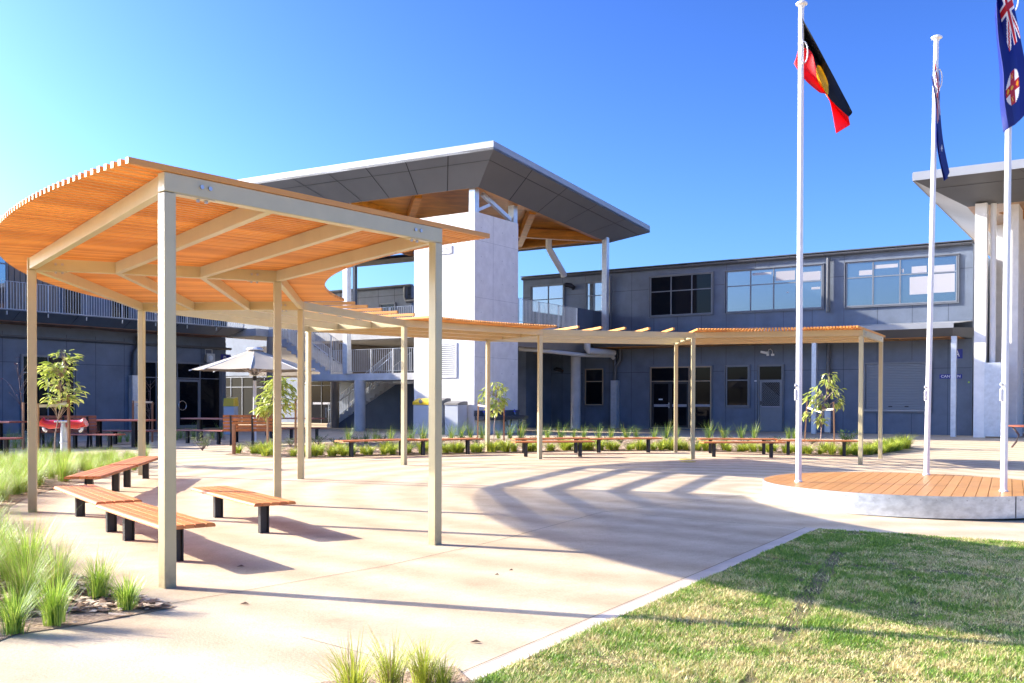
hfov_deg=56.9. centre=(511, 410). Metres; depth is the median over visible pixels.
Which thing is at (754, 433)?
strap tussock
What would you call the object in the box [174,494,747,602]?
paving joint
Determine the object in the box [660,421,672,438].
strap tussock
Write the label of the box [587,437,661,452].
bench
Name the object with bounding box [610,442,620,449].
short tussock
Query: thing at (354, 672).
grass tussock
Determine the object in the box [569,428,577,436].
strap tussock
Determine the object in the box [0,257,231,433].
school building
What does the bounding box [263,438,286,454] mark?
short tussock
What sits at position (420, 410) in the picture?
bin enclosure
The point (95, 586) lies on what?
grass tussock
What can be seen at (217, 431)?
bench
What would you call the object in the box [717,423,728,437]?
strap tussock
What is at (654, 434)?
strap tussock
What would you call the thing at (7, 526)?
fine tussock
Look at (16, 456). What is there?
fine tussock
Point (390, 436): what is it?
strap tussock
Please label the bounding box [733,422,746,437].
strap tussock
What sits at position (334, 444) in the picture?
short tussock
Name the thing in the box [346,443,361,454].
short tussock
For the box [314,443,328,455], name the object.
short tussock
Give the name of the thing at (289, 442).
shrub
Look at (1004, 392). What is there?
flagpole
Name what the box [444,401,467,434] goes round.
bin enclosure
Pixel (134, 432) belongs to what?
picnic table
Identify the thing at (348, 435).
strap tussock
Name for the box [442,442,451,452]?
short tussock
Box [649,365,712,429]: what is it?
double door
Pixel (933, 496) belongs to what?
round stage
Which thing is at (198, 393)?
glass doors
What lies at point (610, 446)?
short tussock
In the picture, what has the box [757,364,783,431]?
screen door
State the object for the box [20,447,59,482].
fine tussock
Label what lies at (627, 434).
strap tussock
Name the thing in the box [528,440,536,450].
short tussock
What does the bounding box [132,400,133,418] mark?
tree stake
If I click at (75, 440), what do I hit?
bench
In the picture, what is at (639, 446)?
short tussock
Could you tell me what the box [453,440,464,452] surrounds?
short tussock
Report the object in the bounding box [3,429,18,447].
grass tussock
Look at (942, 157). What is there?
flag
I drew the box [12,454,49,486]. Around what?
fine tussock
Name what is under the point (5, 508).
fine tussock
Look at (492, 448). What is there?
short tussock
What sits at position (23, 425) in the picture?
tree stake
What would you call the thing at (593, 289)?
window
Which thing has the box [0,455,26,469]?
fine tussock
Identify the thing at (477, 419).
tree stake
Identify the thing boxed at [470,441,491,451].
short tussock
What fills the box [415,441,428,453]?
short tussock
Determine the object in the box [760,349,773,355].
flood light
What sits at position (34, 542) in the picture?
fine tussock
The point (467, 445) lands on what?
bench
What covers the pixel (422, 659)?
grass tussock
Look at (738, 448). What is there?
short tussock
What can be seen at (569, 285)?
wall light
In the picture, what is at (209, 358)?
loudspeaker
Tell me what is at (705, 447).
short tussock
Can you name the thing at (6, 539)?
fine tussock
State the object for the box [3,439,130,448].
garden bed
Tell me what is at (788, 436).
strap tussock
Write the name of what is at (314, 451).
short tussock
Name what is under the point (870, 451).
grass tussock
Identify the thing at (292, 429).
bench
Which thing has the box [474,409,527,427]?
wash trough
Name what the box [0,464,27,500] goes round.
fine tussock
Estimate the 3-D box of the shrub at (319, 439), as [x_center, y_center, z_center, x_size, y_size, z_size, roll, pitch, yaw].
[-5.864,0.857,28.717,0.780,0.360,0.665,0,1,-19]
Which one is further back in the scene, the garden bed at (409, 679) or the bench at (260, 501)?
the bench at (260, 501)
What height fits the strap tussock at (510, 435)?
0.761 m
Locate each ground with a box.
[0,422,1023,682]
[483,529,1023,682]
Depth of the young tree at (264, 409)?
25.79 m
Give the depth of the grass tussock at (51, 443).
25.57 m
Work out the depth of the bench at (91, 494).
10.61 m
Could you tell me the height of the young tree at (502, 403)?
2.052 m
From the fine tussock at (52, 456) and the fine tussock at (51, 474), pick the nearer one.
the fine tussock at (51, 474)
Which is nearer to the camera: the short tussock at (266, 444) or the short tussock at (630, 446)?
the short tussock at (266, 444)
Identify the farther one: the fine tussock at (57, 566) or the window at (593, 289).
the window at (593, 289)
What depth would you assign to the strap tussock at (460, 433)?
34.09 m
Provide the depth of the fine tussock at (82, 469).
17.96 m
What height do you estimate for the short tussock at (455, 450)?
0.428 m
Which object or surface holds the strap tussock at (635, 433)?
on the garden bed at (285, 454)
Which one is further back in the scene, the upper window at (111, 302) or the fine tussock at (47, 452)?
the upper window at (111, 302)
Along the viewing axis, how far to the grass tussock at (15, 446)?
25.29 m
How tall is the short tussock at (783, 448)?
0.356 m
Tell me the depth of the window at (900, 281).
40.67 m
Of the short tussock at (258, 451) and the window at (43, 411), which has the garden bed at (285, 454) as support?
the short tussock at (258, 451)
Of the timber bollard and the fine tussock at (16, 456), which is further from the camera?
the timber bollard
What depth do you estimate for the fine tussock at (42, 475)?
14.97 m
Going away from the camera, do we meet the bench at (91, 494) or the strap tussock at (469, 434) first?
the bench at (91, 494)
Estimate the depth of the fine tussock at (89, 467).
16.67 m
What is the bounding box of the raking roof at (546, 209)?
[0,140,649,373]
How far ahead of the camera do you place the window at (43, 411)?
39.50 m
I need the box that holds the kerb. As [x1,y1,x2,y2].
[462,528,817,680]
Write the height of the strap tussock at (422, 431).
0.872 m
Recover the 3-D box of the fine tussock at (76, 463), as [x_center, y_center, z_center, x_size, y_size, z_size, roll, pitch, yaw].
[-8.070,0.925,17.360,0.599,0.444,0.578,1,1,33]
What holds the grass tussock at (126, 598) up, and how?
on the garden bed at (86, 616)
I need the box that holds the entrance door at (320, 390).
[311,381,329,422]
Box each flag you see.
[794,19,851,132]
[931,61,949,180]
[995,0,1023,131]
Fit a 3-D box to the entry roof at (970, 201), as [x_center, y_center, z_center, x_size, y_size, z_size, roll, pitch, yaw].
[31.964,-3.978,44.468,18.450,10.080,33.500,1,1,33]
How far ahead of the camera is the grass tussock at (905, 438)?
30.25 m
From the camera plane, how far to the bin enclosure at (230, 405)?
38.16 m
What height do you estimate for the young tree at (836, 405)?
2.444 m
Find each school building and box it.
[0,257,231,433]
[521,239,989,436]
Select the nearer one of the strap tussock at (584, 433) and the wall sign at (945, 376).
the strap tussock at (584, 433)
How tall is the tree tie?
0.069 m
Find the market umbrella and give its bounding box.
[189,347,318,441]
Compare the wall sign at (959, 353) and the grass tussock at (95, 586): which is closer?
the grass tussock at (95, 586)
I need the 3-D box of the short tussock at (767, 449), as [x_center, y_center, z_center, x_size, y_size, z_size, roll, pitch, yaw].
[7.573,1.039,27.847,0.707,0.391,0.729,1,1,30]
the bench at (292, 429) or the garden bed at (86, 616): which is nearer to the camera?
the garden bed at (86, 616)
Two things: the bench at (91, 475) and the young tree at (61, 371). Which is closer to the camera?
the bench at (91, 475)
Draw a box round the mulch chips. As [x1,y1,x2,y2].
[0,438,877,622]
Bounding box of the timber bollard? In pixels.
[232,424,235,453]
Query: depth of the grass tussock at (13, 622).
5.86 m
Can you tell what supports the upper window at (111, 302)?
in the school building at (105, 373)
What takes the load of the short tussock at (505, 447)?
on the garden bed at (285, 454)
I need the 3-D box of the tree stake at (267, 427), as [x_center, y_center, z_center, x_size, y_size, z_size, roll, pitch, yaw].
[-6.772,0.455,26.194,0.044,1.201,0.044,0,1,17]
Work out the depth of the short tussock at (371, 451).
24.03 m
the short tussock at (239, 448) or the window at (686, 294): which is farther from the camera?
the window at (686, 294)
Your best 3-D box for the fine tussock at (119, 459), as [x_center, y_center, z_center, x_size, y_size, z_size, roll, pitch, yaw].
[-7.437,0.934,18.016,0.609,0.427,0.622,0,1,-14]
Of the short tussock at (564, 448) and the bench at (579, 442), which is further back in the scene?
the short tussock at (564, 448)
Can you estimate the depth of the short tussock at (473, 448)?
25.70 m
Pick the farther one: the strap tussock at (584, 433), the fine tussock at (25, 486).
the strap tussock at (584, 433)
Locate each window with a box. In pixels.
[0,257,7,308]
[20,354,76,432]
[61,288,82,314]
[110,300,130,318]
[177,316,199,324]
[211,320,225,326]
[379,302,395,317]
[583,368,604,405]
[585,281,601,311]
[648,271,713,317]
[724,263,823,313]
[724,365,749,407]
[844,253,958,308]
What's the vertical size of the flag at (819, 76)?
1.807 m
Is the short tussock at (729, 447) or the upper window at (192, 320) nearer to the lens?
the short tussock at (729, 447)
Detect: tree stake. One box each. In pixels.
[22,402,23,449]
[37,403,38,452]
[67,395,70,451]
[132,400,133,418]
[151,402,152,441]
[266,413,268,447]
[294,398,296,448]
[477,402,478,437]
[503,408,504,440]
[804,401,807,439]
[833,402,834,443]
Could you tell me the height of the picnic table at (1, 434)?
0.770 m
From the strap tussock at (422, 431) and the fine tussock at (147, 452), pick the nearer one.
the fine tussock at (147, 452)
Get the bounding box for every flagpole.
[794,0,807,481]
[923,35,942,474]
[999,0,1018,491]
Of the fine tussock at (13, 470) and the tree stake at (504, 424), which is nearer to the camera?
the fine tussock at (13, 470)
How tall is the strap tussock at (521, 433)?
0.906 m
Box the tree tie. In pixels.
[39,404,54,406]
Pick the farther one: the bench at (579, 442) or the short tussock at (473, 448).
the short tussock at (473, 448)
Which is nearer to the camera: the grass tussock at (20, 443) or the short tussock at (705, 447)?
the grass tussock at (20, 443)
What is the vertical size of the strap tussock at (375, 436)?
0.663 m
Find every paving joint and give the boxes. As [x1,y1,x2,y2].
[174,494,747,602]
[462,527,804,671]
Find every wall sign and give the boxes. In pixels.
[221,354,230,359]
[939,374,961,378]
[957,349,962,358]
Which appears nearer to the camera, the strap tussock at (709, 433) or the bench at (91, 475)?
the bench at (91, 475)
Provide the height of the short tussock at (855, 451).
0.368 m
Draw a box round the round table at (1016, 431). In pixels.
[1008,425,1023,447]
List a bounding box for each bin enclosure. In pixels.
[223,397,238,433]
[413,398,428,433]
[428,398,450,433]
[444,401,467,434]
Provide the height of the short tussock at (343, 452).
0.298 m
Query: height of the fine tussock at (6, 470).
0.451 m
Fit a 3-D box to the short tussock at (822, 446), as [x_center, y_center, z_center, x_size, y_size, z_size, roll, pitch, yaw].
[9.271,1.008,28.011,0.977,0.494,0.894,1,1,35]
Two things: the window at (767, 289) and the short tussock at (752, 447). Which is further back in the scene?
the window at (767, 289)
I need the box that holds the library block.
[226,337,550,427]
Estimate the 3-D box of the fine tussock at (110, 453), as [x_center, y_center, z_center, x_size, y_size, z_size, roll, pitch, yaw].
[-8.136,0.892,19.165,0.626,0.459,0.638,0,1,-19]
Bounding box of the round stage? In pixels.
[762,472,1023,519]
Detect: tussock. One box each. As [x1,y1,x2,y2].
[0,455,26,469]
[0,457,21,481]
[0,461,12,484]
[0,463,44,491]
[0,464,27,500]
[0,465,27,494]
[0,490,21,528]
[0,497,80,584]
[0,500,30,544]
[0,513,42,570]
[0,528,47,580]
[0,529,26,562]
[0,532,70,607]
[0,578,56,635]
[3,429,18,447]
[5,447,27,465]
[5,448,25,463]
[5,461,23,483]
[7,525,105,593]
[9,430,27,446]
[9,433,21,447]
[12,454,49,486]
[18,562,90,626]
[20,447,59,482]
[22,456,53,485]
[38,454,60,476]
[41,447,53,458]
[44,434,56,447]
[44,457,62,478]
[46,449,66,464]
[48,447,88,481]
[60,453,78,474]
[61,454,82,472]
[67,542,133,599]
[75,451,90,470]
[79,455,98,470]
[81,461,102,470]
[82,448,103,460]
[91,451,103,466]
[94,458,109,466]
[95,567,168,610]
[97,447,116,459]
[101,448,120,460]
[103,453,116,464]
[112,451,130,462]
[117,429,124,442]
[117,448,134,457]
[122,432,130,441]
[132,441,156,455]
[188,424,196,438]
[236,445,246,453]
[247,444,256,453]
[249,443,265,453]
[252,439,268,448]
[255,443,272,455]
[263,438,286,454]
[286,447,296,455]
[296,627,408,682]
[304,441,323,455]
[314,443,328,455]
[323,445,339,455]
[333,440,347,453]
[339,445,348,455]
[341,422,360,439]
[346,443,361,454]
[355,620,433,682]
[356,428,373,443]
[360,447,371,454]
[362,445,376,454]
[371,424,381,441]
[374,438,396,452]
[378,446,392,454]
[381,627,461,682]
[382,427,395,438]
[384,443,398,454]
[407,423,416,438]
[415,420,428,438]
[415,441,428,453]
[420,649,465,682]
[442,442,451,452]
[443,422,456,437]
[446,440,464,452]
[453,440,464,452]
[456,421,466,437]
[464,443,480,452]
[465,422,479,437]
[469,419,484,438]
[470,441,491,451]
[481,439,502,451]
[497,439,513,451]
[502,421,517,438]
[507,442,519,451]
[516,421,528,437]
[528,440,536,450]
[543,422,554,437]
[543,443,555,450]
[551,421,572,436]
[555,443,570,450]
[564,439,573,449]
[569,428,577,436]
[580,425,589,436]
[582,437,596,449]
[582,443,588,449]
[590,424,603,436]
[596,437,608,449]
[603,429,613,437]
[603,441,619,449]
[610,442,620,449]
[619,425,634,437]
[623,444,633,449]
[630,439,645,449]
[632,422,642,436]
[650,423,659,436]
[654,440,668,449]
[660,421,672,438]
[663,438,673,449]
[680,440,689,450]
[695,440,705,450]
[699,437,712,450]
[703,421,717,437]
[713,440,735,449]
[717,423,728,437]
[724,444,732,450]
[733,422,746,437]
[733,443,745,451]
[747,443,761,451]
[748,422,760,437]
[765,443,776,451]
[778,444,792,452]
[784,425,793,438]
[803,444,818,453]
[816,439,829,452]
[816,448,826,453]
[823,444,840,454]
[834,444,852,454]
[837,429,857,447]
[849,443,863,454]
[863,442,877,454]
[863,446,872,454]
[882,439,894,451]
[885,438,903,450]
[885,441,897,451]
[889,438,902,450]
[897,431,916,448]
[898,437,911,449]
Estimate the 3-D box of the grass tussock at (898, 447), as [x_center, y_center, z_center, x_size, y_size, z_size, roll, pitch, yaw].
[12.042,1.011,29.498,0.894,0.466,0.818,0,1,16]
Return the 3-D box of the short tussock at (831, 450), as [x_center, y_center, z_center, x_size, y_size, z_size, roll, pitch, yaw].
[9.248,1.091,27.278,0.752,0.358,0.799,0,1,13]
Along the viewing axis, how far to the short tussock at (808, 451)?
27.40 m
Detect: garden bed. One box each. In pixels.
[0,462,173,639]
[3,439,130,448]
[149,436,224,440]
[226,438,911,456]
[316,666,471,682]
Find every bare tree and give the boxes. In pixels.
[1,357,39,448]
[137,379,156,427]
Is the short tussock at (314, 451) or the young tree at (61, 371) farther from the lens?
the short tussock at (314, 451)
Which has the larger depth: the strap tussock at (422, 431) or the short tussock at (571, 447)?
the strap tussock at (422, 431)
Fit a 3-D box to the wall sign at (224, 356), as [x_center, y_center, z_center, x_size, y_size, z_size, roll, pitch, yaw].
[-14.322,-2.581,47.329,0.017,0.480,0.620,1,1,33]
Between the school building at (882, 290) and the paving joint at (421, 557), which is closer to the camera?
the paving joint at (421, 557)
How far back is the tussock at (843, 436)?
29.66 m
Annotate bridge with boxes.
[412,298,615,428]
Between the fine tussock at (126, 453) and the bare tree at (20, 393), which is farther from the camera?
the bare tree at (20, 393)
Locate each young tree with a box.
[37,349,88,453]
[250,376,296,420]
[257,374,267,435]
[477,382,510,440]
[802,372,846,445]
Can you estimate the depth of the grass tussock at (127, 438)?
29.23 m
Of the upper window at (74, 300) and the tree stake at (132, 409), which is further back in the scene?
the upper window at (74, 300)
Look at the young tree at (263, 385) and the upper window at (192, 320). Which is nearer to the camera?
the young tree at (263, 385)
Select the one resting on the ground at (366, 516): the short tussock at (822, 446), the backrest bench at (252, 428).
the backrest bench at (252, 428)
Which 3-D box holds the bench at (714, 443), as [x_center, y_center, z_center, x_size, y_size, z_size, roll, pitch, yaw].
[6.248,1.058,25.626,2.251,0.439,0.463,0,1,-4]
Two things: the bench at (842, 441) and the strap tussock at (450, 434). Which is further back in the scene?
the strap tussock at (450, 434)
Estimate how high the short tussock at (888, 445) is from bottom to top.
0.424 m
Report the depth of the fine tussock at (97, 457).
18.77 m
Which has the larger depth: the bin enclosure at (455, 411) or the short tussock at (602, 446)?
the bin enclosure at (455, 411)
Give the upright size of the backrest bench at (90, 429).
0.910 m
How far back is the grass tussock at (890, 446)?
28.80 m
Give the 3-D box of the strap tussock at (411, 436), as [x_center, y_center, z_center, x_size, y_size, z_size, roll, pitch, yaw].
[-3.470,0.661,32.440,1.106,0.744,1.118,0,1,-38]
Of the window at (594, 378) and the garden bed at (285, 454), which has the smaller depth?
the garden bed at (285, 454)
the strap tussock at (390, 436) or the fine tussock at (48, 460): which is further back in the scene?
the strap tussock at (390, 436)
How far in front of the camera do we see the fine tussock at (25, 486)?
14.05 m
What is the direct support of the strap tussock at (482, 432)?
on the garden bed at (285, 454)
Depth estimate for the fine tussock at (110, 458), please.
18.44 m
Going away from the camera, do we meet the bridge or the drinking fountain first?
the drinking fountain
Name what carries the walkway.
attached to the school building at (105, 373)
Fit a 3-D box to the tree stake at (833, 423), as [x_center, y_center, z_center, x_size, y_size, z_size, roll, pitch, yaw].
[10.354,0.459,30.406,0.077,1.484,0.054,0,1,17]
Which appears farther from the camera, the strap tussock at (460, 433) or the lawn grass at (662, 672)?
the strap tussock at (460, 433)
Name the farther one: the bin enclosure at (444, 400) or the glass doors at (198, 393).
the glass doors at (198, 393)
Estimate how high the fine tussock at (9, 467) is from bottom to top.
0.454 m
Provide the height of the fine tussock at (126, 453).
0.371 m
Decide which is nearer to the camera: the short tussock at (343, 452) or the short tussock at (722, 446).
the short tussock at (343, 452)
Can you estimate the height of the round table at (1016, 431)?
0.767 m
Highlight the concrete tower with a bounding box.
[414,211,517,434]
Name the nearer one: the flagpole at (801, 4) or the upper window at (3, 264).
the flagpole at (801, 4)
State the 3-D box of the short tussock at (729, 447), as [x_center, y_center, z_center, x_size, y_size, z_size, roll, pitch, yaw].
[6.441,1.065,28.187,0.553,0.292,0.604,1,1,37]
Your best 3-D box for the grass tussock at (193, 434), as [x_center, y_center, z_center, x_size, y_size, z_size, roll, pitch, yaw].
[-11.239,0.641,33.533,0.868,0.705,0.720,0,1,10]
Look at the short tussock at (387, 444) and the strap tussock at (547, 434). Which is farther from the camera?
the strap tussock at (547, 434)
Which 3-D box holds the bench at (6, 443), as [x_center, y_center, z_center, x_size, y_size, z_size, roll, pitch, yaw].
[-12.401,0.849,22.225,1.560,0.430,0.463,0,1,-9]
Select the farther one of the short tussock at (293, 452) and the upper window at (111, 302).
the upper window at (111, 302)
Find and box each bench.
[0,437,22,455]
[39,416,99,448]
[54,484,141,531]
[64,465,136,502]
[71,433,124,448]
[96,502,215,560]
[102,430,157,444]
[109,456,157,486]
[176,429,222,443]
[191,486,295,533]
[223,415,281,445]
[281,427,326,439]
[335,438,416,456]
[411,438,482,454]
[510,437,589,452]
[511,440,594,456]
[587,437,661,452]
[697,438,777,453]
[699,441,785,457]
[775,439,857,455]
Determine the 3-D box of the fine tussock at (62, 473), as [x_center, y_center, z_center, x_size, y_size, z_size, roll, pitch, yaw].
[-7.492,0.860,15.818,0.826,0.635,0.879,0,1,3]
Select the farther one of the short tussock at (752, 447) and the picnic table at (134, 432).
the short tussock at (752, 447)
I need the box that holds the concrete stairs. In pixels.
[221,305,413,430]
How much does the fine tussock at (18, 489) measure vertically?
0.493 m
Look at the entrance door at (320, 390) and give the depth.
56.36 m
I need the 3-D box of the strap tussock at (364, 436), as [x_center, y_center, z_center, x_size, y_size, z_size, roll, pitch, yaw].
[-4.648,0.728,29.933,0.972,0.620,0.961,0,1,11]
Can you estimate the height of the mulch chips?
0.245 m
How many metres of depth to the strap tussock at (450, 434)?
33.76 m
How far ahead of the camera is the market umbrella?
29.82 m
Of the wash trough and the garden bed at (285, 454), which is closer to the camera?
the garden bed at (285, 454)
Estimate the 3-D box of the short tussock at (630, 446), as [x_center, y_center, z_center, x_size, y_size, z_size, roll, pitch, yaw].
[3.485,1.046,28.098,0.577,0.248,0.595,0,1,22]
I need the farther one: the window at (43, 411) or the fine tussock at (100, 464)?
the window at (43, 411)
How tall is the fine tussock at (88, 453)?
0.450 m
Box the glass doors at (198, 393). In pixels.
[145,360,221,429]
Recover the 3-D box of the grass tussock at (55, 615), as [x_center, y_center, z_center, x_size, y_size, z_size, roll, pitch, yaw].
[-2.953,1.165,6.105,0.573,0.429,0.560,0,1,-25]
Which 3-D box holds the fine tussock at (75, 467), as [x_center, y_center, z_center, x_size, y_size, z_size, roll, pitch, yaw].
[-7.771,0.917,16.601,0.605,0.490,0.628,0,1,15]
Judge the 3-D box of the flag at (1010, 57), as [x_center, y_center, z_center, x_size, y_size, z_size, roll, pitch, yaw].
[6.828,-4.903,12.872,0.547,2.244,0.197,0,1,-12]
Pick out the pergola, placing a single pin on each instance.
(166, 243)
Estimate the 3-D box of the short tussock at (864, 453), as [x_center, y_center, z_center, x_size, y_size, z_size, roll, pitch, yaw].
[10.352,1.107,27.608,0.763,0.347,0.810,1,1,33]
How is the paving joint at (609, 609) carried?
on the ground at (366, 516)
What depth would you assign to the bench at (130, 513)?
8.95 m
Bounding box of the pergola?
[0,157,884,588]
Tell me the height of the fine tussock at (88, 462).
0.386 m
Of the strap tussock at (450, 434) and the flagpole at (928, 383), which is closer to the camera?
the flagpole at (928, 383)
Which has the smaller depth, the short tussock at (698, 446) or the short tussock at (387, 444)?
the short tussock at (387, 444)
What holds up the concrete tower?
on the ground at (366, 516)
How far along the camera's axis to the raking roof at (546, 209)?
41.92 m
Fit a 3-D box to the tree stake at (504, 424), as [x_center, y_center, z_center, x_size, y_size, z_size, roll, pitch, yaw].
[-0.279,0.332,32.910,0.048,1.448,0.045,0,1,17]
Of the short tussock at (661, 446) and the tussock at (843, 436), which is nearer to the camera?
the short tussock at (661, 446)
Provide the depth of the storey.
57.66 m
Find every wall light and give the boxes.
[553,367,563,372]
[563,283,574,289]
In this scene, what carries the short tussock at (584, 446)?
on the garden bed at (285, 454)
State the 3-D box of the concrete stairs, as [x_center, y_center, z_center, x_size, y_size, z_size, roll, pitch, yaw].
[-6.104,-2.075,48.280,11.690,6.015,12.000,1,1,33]
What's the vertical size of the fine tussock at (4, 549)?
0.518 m
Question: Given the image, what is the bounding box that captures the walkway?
[0,280,246,337]
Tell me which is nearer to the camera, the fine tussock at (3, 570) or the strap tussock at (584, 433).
the fine tussock at (3, 570)
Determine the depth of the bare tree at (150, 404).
30.77 m
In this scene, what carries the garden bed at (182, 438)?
on the ground at (366, 516)
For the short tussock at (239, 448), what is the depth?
23.75 m
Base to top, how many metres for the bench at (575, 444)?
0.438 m
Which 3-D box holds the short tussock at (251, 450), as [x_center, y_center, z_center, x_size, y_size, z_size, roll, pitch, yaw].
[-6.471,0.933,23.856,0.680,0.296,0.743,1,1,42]
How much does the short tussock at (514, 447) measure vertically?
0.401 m
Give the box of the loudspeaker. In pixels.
[205,349,214,362]
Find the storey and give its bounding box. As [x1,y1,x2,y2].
[226,284,413,353]
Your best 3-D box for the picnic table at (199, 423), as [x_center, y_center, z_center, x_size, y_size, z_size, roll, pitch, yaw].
[-9.479,0.620,30.439,2.324,0.770,0.764,0,1,23]
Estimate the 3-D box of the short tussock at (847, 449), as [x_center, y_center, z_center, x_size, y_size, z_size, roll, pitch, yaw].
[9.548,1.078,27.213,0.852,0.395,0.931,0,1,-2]
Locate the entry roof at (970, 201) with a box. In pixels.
[912,159,1023,437]
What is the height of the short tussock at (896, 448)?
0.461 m
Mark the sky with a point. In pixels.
(680, 116)
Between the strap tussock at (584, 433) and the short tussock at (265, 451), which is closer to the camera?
the short tussock at (265, 451)
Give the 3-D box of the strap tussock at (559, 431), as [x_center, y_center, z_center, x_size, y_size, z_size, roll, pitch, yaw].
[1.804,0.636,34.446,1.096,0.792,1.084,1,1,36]
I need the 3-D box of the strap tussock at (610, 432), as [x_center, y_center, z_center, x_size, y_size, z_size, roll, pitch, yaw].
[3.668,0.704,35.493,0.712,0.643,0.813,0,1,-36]
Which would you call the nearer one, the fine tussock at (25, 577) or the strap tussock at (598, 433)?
the fine tussock at (25, 577)
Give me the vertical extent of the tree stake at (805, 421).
1.451 m
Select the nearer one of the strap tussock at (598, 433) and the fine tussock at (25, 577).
the fine tussock at (25, 577)
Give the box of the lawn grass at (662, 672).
[466,528,1023,682]
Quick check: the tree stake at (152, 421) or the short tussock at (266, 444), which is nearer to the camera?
the short tussock at (266, 444)
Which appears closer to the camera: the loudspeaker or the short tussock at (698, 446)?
the short tussock at (698, 446)
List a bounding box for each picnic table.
[0,421,27,450]
[96,419,155,446]
[181,418,237,441]
[269,417,323,438]
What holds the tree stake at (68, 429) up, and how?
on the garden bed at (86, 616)
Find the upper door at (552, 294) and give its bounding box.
[530,283,564,327]
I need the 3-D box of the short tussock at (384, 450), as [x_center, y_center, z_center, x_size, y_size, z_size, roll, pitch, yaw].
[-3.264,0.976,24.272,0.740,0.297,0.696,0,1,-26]
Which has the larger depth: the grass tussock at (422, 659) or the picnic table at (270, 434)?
the picnic table at (270, 434)
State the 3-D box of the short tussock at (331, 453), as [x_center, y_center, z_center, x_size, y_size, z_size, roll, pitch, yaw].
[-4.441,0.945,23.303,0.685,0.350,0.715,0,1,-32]
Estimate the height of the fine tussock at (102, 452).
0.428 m
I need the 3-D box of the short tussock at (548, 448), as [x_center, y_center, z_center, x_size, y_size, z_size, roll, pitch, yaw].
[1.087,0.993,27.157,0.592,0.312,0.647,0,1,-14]
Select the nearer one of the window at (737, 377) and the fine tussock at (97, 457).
the fine tussock at (97, 457)
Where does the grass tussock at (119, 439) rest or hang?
on the garden bed at (82, 443)
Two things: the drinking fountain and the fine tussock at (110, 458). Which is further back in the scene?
the drinking fountain
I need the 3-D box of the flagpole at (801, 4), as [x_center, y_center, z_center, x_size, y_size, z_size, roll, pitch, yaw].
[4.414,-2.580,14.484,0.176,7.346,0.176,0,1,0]
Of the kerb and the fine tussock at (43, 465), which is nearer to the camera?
the kerb
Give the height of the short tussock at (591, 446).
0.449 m
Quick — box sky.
[0,0,1023,322]
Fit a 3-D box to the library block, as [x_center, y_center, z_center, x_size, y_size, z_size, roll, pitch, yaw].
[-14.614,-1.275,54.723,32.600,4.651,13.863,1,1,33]
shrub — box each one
[186,432,214,450]
[284,434,293,446]
[311,434,327,444]
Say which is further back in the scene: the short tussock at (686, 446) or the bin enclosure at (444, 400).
the bin enclosure at (444, 400)
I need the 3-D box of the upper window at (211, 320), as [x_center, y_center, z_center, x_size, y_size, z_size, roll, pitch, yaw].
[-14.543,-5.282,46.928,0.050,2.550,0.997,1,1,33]
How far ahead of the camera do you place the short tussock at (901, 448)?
29.86 m
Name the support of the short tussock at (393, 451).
on the garden bed at (285, 454)
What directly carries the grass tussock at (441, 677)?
on the garden bed at (409, 679)
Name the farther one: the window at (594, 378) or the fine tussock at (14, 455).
the window at (594, 378)
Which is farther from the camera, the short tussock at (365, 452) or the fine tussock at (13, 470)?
the short tussock at (365, 452)
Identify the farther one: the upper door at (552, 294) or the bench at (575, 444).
the upper door at (552, 294)
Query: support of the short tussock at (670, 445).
on the garden bed at (285, 454)
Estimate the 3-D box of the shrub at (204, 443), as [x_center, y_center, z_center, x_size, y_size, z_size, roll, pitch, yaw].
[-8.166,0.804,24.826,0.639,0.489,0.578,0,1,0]
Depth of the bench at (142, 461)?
15.47 m
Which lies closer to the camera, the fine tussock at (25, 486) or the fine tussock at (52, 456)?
the fine tussock at (25, 486)
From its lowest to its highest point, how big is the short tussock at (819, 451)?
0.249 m
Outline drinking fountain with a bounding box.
[39,417,88,454]
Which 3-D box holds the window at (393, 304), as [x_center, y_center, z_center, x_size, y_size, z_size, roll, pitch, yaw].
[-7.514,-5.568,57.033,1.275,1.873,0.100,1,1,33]
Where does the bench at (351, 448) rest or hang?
on the ground at (366, 516)
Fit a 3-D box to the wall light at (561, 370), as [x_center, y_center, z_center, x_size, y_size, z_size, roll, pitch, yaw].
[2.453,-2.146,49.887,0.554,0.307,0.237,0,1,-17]
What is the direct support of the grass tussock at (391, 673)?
on the garden bed at (409, 679)

